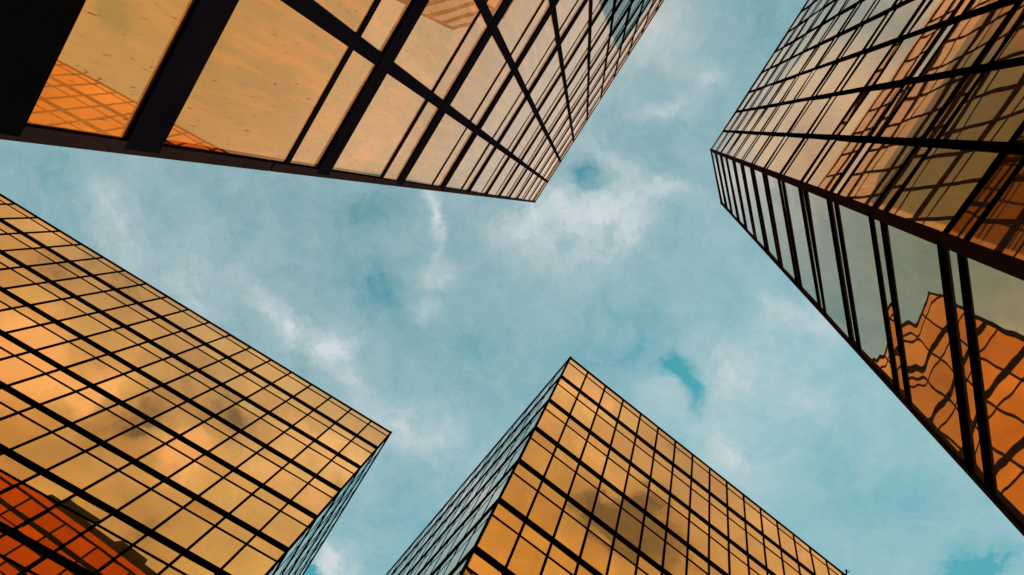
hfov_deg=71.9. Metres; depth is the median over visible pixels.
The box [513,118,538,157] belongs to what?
window pane
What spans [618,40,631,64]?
window pane
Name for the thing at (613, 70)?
window pane
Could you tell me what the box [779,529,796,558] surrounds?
window pane
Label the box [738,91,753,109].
window pane
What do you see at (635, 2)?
window pane
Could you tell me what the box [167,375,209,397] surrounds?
window pane
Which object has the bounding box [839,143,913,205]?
window pane
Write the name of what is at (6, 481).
window pane
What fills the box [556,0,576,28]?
window pane
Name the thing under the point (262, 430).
window pane
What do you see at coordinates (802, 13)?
window pane
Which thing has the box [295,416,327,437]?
window pane
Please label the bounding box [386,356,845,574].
glass tower
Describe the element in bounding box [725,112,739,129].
window pane
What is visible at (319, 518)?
window pane
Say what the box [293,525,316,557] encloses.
window pane
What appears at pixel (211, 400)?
window pane
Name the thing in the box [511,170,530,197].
window pane
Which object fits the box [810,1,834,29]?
window pane
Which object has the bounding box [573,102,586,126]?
window pane
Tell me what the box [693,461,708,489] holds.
window pane
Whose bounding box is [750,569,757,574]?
window pane
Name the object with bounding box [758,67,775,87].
window pane
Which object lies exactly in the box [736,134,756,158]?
window pane
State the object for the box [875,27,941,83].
window pane
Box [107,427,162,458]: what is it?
window pane
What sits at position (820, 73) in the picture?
window pane
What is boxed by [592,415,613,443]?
window pane
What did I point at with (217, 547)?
window pane
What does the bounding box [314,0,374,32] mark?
window pane
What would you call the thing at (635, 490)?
window pane
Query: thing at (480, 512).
window pane
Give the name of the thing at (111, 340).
window pane
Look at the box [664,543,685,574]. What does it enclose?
window pane
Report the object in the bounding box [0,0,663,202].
glass tower
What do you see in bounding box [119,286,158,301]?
window pane
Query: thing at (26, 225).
window pane
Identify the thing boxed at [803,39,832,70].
window pane
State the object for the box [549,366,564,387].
window pane
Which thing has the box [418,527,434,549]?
window pane
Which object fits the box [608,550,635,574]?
window pane
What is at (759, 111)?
window pane
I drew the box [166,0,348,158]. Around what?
window pane
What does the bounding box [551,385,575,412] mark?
window pane
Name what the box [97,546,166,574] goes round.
window pane
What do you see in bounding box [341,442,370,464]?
window pane
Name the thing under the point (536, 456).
window pane
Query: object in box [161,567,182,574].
window pane
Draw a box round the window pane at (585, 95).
[571,91,586,118]
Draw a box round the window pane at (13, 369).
[0,357,41,383]
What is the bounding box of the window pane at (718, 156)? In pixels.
[717,155,730,212]
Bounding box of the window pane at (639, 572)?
[637,569,645,574]
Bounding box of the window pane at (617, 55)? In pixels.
[605,50,619,76]
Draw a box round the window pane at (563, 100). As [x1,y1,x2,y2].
[545,94,565,130]
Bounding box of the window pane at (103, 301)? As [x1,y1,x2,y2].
[80,292,123,309]
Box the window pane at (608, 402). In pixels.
[600,392,620,417]
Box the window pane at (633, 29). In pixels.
[621,23,636,51]
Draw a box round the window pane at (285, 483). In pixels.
[266,469,305,498]
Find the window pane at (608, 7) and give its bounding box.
[591,0,613,40]
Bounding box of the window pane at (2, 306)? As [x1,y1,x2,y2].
[0,302,9,308]
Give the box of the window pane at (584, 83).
[570,75,587,108]
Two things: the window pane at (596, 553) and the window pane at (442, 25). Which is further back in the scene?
the window pane at (596, 553)
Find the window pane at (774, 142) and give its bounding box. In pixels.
[755,136,782,166]
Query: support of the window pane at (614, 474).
in the glass tower at (579, 469)
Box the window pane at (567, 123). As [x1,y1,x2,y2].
[553,119,569,145]
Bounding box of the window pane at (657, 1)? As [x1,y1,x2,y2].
[648,0,658,16]
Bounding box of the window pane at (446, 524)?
[434,513,454,541]
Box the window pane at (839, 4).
[825,0,845,20]
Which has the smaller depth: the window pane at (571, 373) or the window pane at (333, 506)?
the window pane at (333, 506)
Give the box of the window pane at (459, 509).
[447,498,467,526]
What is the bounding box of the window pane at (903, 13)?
[871,0,921,46]
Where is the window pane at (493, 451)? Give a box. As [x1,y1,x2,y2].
[484,441,500,463]
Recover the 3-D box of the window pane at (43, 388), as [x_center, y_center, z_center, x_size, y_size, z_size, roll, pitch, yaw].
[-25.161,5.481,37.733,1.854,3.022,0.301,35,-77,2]
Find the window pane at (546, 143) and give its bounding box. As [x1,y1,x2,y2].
[530,139,548,168]
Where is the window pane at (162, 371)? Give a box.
[141,361,184,382]
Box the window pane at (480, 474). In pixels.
[467,467,485,492]
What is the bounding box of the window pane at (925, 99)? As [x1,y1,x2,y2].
[880,75,963,137]
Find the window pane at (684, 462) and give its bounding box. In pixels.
[674,448,691,475]
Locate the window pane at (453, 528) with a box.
[441,514,463,545]
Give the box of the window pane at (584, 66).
[568,59,586,95]
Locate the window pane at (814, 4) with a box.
[801,0,818,21]
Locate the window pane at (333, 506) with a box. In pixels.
[319,498,339,526]
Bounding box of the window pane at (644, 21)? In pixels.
[633,15,647,40]
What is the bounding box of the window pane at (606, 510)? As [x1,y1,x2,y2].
[593,492,619,529]
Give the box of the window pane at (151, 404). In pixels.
[126,391,174,416]
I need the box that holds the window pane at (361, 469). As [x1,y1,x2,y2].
[353,461,367,480]
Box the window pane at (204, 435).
[182,423,227,449]
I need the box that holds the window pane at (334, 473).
[318,462,352,487]
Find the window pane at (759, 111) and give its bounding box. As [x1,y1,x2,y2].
[744,108,764,130]
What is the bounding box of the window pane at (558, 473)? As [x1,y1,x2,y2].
[545,457,574,493]
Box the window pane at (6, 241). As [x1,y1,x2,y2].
[0,235,29,249]
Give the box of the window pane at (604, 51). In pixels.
[590,43,607,77]
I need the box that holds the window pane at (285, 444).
[269,433,305,458]
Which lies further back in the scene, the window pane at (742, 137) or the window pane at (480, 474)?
the window pane at (480, 474)
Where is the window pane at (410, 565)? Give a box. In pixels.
[403,558,415,574]
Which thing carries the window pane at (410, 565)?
in the glass tower at (579, 469)
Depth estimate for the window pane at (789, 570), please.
57.67 m
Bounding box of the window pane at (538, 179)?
[525,177,539,199]
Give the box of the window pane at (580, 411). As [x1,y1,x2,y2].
[571,400,594,428]
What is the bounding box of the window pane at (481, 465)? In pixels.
[472,457,487,477]
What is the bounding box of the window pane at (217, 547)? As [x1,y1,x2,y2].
[190,527,243,567]
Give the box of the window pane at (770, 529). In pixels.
[762,516,779,545]
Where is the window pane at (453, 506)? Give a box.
[442,498,459,521]
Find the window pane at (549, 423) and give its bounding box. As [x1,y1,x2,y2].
[538,410,564,441]
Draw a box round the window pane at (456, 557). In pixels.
[444,540,468,574]
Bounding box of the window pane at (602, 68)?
[589,62,604,91]
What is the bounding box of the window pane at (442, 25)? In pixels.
[394,0,478,90]
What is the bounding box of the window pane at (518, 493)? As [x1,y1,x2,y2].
[502,474,536,515]
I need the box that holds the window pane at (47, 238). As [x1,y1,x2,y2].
[27,232,69,245]
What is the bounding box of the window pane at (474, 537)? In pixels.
[458,516,492,562]
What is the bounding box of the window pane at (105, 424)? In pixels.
[75,410,132,439]
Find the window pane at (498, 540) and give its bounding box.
[478,517,517,565]
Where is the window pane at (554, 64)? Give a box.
[530,51,559,104]
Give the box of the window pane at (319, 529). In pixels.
[306,519,326,547]
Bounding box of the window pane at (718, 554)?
[710,537,728,573]
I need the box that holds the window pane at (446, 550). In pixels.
[431,536,456,572]
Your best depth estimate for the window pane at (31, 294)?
44.89 m
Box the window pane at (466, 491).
[455,484,471,506]
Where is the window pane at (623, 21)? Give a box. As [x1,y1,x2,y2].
[609,10,628,47]
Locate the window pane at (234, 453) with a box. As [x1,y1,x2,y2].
[211,439,254,466]
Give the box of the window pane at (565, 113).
[550,108,567,139]
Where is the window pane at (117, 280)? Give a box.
[96,272,136,287]
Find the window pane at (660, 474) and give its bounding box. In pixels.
[652,460,670,490]
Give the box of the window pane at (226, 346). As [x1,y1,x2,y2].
[208,338,242,355]
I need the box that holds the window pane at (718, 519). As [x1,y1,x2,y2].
[710,504,727,535]
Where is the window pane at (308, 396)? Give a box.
[296,388,326,407]
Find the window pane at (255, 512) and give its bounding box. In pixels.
[231,495,277,529]
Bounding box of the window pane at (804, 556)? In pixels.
[796,543,813,571]
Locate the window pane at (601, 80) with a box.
[589,77,602,101]
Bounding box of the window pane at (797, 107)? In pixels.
[776,101,806,132]
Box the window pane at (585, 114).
[573,111,586,133]
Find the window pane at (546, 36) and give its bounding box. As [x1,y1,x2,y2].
[518,15,554,84]
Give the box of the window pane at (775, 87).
[760,82,781,105]
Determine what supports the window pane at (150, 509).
in the glass tower at (146, 428)
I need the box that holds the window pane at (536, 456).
[522,439,551,474]
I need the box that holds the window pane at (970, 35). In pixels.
[921,2,1014,75]
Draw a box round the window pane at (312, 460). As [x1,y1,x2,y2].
[294,447,329,473]
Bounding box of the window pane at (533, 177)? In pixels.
[519,174,535,197]
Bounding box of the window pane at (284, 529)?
[262,512,305,546]
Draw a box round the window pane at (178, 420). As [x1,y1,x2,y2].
[154,407,201,433]
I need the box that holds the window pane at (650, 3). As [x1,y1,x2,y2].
[638,0,652,24]
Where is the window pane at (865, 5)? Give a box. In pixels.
[843,0,874,30]
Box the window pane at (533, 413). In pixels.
[522,403,540,428]
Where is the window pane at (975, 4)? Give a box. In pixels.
[966,0,998,11]
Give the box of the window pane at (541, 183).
[530,180,543,199]
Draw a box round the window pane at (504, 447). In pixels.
[493,437,511,462]
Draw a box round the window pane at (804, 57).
[788,48,813,76]
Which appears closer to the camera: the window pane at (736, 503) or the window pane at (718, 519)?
the window pane at (718, 519)
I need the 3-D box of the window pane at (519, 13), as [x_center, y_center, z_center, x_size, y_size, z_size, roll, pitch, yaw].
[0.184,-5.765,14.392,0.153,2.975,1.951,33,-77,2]
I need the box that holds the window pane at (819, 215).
[806,191,848,339]
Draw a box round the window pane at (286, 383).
[274,376,304,394]
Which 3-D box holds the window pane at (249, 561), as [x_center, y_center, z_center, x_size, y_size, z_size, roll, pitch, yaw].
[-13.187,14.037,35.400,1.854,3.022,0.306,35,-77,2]
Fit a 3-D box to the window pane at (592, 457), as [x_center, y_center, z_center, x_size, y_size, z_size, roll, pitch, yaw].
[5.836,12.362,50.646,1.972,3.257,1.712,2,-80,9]
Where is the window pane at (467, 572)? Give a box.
[464,569,473,574]
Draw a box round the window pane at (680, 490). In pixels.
[671,475,689,505]
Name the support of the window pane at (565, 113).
in the glass tower at (500, 99)
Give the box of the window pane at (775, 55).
[764,50,779,69]
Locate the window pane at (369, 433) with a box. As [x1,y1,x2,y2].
[359,425,385,445]
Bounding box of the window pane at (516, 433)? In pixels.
[508,419,526,444]
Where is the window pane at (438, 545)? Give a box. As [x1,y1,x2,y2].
[426,531,448,562]
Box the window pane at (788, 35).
[777,28,794,49]
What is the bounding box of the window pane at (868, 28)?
[842,14,885,56]
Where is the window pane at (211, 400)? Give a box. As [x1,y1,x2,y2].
[193,390,233,413]
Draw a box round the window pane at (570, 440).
[560,426,585,458]
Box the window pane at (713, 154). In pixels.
[712,152,724,205]
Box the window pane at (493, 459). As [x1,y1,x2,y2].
[480,452,498,477]
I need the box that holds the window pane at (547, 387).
[536,380,552,402]
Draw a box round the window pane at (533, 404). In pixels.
[522,398,537,419]
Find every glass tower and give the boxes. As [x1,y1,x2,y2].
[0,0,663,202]
[0,193,391,574]
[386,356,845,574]
[710,0,1023,535]
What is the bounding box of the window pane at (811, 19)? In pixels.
[797,12,818,37]
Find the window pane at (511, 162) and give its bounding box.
[488,158,515,194]
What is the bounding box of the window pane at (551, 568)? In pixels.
[543,558,569,574]
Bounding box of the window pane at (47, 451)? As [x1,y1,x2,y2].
[13,433,81,468]
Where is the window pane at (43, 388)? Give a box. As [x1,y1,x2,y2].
[11,375,72,402]
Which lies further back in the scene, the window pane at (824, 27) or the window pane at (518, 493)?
the window pane at (518, 493)
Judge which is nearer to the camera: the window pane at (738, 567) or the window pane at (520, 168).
the window pane at (520, 168)
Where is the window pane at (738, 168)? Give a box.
[735,162,753,237]
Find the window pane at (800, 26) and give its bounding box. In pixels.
[787,21,805,43]
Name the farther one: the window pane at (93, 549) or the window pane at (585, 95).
the window pane at (585, 95)
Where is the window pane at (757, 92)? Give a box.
[745,89,760,108]
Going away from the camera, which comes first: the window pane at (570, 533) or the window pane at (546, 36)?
the window pane at (546, 36)
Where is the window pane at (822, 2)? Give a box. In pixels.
[814,0,826,12]
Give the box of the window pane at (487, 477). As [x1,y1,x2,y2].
[477,464,496,491]
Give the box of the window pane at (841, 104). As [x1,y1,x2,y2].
[812,92,859,133]
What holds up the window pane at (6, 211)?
in the glass tower at (146, 428)
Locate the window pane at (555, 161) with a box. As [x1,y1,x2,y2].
[544,158,557,178]
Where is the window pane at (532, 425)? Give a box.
[522,410,545,439]
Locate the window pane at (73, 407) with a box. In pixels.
[43,393,103,421]
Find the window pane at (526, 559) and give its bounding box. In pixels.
[508,537,545,574]
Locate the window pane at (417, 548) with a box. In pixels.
[407,540,423,562]
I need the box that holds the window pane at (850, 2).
[843,0,858,9]
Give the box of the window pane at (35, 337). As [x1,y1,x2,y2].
[8,326,64,348]
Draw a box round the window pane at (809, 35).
[793,28,816,55]
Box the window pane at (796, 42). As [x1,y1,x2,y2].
[782,37,801,60]
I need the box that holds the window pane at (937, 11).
[909,0,959,32]
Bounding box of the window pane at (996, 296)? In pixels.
[965,257,1023,525]
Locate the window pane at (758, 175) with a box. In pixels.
[754,170,777,262]
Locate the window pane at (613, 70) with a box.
[603,64,616,87]
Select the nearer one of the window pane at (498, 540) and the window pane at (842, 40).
the window pane at (842, 40)
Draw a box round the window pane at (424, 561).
[415,547,434,574]
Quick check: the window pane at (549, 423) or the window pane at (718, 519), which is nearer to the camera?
the window pane at (549, 423)
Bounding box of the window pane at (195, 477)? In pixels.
[170,462,220,493]
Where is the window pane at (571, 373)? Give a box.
[563,364,584,387]
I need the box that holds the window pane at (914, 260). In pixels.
[886,224,964,464]
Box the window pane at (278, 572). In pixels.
[275,554,291,574]
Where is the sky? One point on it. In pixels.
(439, 318)
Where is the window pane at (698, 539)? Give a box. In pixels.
[689,522,707,557]
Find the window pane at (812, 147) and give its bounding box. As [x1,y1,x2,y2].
[785,138,826,179]
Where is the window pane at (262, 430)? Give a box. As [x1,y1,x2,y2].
[244,419,281,443]
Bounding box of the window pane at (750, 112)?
[737,110,754,130]
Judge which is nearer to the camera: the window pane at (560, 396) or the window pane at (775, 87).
the window pane at (775, 87)
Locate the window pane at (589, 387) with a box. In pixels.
[582,378,602,402]
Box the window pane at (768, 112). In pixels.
[753,106,775,130]
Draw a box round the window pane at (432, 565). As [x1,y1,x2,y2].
[424,554,440,574]
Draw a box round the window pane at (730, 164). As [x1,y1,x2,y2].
[727,159,744,227]
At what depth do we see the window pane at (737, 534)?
56.33 m
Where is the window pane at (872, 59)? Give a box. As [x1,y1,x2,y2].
[841,44,891,90]
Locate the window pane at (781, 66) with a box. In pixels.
[767,61,786,83]
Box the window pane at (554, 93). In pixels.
[539,76,562,118]
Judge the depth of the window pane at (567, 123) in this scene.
38.53 m
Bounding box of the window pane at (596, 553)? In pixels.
[582,531,610,574]
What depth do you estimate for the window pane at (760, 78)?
44.85 m
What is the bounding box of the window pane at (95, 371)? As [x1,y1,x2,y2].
[68,359,120,383]
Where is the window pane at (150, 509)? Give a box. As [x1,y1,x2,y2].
[120,490,180,528]
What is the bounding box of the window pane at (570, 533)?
[555,512,586,555]
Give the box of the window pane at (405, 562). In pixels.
[396,554,411,574]
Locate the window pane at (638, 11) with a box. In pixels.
[625,2,642,34]
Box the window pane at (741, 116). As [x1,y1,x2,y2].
[731,111,746,129]
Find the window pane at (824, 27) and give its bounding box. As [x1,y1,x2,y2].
[807,18,833,48]
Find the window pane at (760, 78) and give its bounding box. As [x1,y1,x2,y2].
[751,71,766,89]
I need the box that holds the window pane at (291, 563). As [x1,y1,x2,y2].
[283,545,304,574]
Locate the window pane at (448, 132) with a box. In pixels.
[406,113,465,184]
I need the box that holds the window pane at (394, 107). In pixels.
[334,74,424,174]
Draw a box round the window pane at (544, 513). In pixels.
[528,493,561,535]
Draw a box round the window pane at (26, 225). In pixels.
[3,218,48,231]
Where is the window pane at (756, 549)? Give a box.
[747,533,765,565]
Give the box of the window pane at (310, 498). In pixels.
[293,484,331,513]
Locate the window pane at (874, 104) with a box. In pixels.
[840,86,900,135]
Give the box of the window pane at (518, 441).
[507,429,526,456]
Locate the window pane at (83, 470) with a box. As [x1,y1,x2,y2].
[49,452,114,488]
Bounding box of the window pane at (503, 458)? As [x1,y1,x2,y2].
[491,448,510,475]
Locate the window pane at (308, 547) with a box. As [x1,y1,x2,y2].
[294,540,313,567]
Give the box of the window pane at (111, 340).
[87,330,134,351]
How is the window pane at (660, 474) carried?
in the glass tower at (579, 469)
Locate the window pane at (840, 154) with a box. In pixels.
[807,140,861,190]
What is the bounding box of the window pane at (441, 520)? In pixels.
[430,513,446,535]
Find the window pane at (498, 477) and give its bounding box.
[488,460,510,491]
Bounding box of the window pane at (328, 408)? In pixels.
[317,400,345,420]
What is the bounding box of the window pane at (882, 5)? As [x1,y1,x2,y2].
[868,0,894,17]
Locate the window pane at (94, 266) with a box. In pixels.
[74,259,114,273]
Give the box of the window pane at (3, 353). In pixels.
[0,348,10,357]
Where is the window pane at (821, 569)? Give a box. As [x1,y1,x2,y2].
[812,555,828,574]
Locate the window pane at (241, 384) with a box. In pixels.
[225,375,261,396]
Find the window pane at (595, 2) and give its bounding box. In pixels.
[592,0,600,13]
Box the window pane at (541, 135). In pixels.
[523,130,544,163]
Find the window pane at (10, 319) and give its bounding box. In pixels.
[0,309,36,330]
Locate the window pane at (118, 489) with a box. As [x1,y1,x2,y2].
[85,471,147,508]
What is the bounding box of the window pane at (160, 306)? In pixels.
[142,299,179,314]
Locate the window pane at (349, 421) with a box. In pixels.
[338,413,365,432]
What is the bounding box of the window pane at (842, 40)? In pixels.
[820,28,855,64]
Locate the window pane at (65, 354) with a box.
[38,342,92,365]
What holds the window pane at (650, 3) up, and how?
in the glass tower at (500, 99)
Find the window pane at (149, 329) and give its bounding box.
[129,320,170,338]
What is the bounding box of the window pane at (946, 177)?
[888,147,999,231]
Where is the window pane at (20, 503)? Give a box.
[0,484,55,527]
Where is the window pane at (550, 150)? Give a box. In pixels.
[536,147,552,171]
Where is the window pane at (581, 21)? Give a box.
[561,0,588,59]
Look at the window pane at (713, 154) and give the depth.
46.38 m
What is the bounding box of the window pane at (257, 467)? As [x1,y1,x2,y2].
[238,454,279,482]
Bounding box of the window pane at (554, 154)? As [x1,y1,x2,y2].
[540,153,555,175]
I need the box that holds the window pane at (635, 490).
[625,475,647,508]
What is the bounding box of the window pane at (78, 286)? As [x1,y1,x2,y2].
[56,278,100,294]
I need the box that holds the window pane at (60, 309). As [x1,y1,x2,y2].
[34,300,84,319]
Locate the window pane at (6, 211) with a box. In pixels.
[0,205,25,217]
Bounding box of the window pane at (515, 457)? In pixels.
[505,440,530,472]
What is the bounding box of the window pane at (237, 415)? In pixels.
[219,404,258,428]
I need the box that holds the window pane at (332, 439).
[317,429,348,451]
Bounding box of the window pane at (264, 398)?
[249,389,283,410]
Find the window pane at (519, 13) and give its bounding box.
[498,0,541,52]
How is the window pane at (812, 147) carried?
in the glass tower at (867, 156)
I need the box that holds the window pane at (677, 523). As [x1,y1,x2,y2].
[668,506,687,540]
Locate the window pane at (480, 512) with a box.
[465,496,491,534]
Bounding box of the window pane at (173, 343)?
[154,334,193,353]
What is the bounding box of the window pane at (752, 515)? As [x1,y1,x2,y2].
[745,502,761,530]
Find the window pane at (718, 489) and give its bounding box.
[711,476,726,503]
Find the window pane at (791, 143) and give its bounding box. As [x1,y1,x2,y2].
[768,137,801,172]
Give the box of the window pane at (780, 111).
[763,104,789,131]
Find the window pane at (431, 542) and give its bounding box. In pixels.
[421,528,441,556]
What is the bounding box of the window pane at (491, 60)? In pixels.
[451,36,505,119]
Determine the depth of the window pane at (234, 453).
42.74 m
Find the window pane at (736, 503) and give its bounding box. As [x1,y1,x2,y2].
[728,489,744,517]
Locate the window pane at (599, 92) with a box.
[588,87,601,111]
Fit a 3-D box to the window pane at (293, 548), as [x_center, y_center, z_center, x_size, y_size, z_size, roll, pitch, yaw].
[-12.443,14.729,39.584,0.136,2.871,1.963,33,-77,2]
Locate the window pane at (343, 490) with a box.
[332,482,349,505]
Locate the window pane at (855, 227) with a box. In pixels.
[838,204,893,387]
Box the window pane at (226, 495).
[201,479,249,511]
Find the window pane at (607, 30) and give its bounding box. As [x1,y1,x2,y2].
[590,21,610,62]
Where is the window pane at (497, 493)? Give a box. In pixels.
[484,474,513,512]
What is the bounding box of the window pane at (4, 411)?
[0,404,13,417]
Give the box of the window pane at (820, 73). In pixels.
[798,64,831,98]
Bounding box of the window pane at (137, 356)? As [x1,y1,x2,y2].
[114,346,159,366]
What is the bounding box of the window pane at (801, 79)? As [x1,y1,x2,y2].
[783,71,811,101]
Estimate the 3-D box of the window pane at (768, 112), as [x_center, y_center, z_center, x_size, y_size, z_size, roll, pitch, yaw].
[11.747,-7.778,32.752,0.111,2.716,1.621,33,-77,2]
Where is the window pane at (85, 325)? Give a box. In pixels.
[61,315,109,335]
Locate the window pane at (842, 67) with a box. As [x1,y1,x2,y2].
[817,56,856,94]
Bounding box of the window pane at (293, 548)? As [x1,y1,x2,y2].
[278,536,302,568]
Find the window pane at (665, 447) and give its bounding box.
[656,434,673,461]
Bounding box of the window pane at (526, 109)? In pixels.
[500,101,531,148]
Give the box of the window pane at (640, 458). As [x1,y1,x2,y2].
[632,445,652,475]
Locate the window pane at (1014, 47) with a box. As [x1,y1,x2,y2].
[993,18,1023,61]
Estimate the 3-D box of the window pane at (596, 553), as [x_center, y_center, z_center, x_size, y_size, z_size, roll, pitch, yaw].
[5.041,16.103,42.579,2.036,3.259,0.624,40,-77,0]
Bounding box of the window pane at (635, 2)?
[629,0,639,16]
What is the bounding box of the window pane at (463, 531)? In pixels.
[448,517,473,553]
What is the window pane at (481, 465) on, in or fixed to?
in the glass tower at (579, 469)
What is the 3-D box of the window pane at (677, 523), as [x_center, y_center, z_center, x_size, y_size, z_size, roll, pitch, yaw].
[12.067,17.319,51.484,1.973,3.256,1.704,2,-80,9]
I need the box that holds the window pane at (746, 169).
[743,165,764,249]
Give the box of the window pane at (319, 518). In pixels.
[308,506,328,533]
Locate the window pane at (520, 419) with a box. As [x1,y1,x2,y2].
[509,412,525,434]
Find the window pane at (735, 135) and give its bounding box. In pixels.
[722,133,739,153]
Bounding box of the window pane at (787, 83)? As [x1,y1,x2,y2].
[771,78,793,103]
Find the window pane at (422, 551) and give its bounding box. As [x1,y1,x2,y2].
[408,543,428,571]
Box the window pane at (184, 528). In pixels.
[155,509,212,547]
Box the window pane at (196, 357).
[178,348,216,367]
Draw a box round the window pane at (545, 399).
[536,389,552,412]
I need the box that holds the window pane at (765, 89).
[752,85,770,107]
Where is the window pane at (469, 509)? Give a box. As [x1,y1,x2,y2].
[456,495,479,528]
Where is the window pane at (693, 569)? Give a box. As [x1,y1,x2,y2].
[688,560,706,574]
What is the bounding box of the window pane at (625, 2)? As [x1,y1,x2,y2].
[612,0,629,27]
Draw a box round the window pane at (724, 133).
[713,132,726,149]
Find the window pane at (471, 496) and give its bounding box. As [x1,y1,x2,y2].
[463,480,482,507]
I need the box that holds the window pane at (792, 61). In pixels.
[777,55,798,80]
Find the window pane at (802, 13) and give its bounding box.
[791,8,807,28]
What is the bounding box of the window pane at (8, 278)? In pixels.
[0,269,32,286]
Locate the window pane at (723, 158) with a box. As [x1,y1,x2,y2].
[722,157,736,218]
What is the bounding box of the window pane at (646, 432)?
[638,420,656,446]
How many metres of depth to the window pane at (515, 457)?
46.62 m
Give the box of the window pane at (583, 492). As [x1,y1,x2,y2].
[569,474,596,511]
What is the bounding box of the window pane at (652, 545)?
[641,526,663,565]
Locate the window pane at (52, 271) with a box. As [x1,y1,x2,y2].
[31,264,77,279]
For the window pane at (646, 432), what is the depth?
59.43 m
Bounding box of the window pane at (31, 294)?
[7,285,59,303]
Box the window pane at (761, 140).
[744,135,768,162]
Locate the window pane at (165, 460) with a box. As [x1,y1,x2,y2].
[139,445,191,476]
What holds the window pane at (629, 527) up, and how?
in the glass tower at (579, 469)
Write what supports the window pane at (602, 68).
in the glass tower at (500, 99)
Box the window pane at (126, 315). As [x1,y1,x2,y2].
[104,306,146,324]
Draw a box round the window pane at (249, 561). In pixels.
[223,546,274,574]
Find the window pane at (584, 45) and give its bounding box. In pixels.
[565,34,587,80]
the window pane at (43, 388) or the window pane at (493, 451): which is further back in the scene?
the window pane at (493, 451)
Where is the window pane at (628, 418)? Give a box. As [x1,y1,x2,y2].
[619,406,638,431]
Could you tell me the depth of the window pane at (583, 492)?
46.54 m
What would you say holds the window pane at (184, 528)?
in the glass tower at (146, 428)
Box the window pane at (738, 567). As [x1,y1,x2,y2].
[730,553,748,574]
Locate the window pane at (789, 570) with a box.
[784,562,799,574]
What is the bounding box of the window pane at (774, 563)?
[765,547,783,574]
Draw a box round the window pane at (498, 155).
[472,149,504,192]
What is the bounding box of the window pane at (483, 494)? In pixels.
[471,478,494,511]
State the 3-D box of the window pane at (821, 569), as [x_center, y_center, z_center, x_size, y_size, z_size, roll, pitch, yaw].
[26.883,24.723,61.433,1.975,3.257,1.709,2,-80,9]
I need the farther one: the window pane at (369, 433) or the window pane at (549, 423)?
the window pane at (369, 433)
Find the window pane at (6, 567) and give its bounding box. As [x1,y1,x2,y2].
[0,557,23,574]
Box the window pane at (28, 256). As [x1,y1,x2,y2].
[4,249,52,264]
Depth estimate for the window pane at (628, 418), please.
59.21 m
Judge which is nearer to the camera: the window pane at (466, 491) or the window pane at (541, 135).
the window pane at (541, 135)
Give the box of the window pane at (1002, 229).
[968,165,1023,259]
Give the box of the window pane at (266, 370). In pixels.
[253,363,285,381]
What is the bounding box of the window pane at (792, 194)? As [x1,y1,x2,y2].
[784,182,817,306]
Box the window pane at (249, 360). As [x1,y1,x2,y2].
[231,350,263,368]
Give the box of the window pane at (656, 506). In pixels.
[647,491,667,524]
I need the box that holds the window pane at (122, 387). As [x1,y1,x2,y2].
[97,375,147,400]
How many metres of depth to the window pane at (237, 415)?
46.49 m
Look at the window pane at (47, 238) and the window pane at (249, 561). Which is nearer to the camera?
the window pane at (249, 561)
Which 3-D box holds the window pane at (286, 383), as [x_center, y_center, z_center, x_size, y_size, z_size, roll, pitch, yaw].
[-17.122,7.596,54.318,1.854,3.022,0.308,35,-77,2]
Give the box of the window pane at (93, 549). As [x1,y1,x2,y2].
[57,526,129,571]
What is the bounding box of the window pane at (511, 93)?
[481,76,521,137]
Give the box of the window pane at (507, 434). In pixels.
[497,427,512,448]
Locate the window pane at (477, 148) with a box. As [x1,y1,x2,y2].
[447,135,488,187]
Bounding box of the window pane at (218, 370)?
[201,362,238,381]
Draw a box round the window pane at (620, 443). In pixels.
[612,430,632,459]
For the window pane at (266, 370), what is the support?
in the glass tower at (146, 428)
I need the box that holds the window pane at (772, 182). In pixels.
[767,175,794,281]
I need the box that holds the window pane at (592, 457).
[582,442,606,474]
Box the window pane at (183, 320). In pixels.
[165,312,201,328]
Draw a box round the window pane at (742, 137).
[728,134,746,155]
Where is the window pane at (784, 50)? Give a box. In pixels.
[772,44,790,65]
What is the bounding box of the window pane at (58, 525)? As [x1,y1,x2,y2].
[16,505,92,549]
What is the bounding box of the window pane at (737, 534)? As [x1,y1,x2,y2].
[729,519,746,550]
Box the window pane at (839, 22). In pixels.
[823,6,854,40]
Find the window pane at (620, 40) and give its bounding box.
[607,32,623,62]
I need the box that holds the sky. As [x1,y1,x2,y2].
[0,0,1023,574]
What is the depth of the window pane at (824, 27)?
32.08 m
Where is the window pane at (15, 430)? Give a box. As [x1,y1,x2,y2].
[0,414,48,447]
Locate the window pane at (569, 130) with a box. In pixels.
[556,127,570,151]
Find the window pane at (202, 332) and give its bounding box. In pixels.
[187,325,222,341]
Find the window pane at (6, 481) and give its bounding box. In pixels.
[0,472,17,490]
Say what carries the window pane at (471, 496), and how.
in the glass tower at (579, 469)
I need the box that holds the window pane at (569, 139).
[559,135,571,155]
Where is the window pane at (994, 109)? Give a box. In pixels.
[939,65,1023,141]
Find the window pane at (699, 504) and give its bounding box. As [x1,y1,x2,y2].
[691,490,708,521]
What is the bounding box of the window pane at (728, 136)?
[717,133,732,151]
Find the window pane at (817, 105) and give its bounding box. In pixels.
[791,97,829,132]
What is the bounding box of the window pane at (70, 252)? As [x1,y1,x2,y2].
[51,246,92,259]
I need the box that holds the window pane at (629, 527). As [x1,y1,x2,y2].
[617,509,641,547]
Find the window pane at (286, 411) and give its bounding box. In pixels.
[272,402,305,424]
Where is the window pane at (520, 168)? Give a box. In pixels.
[502,165,523,195]
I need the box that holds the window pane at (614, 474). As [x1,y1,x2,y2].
[604,458,626,491]

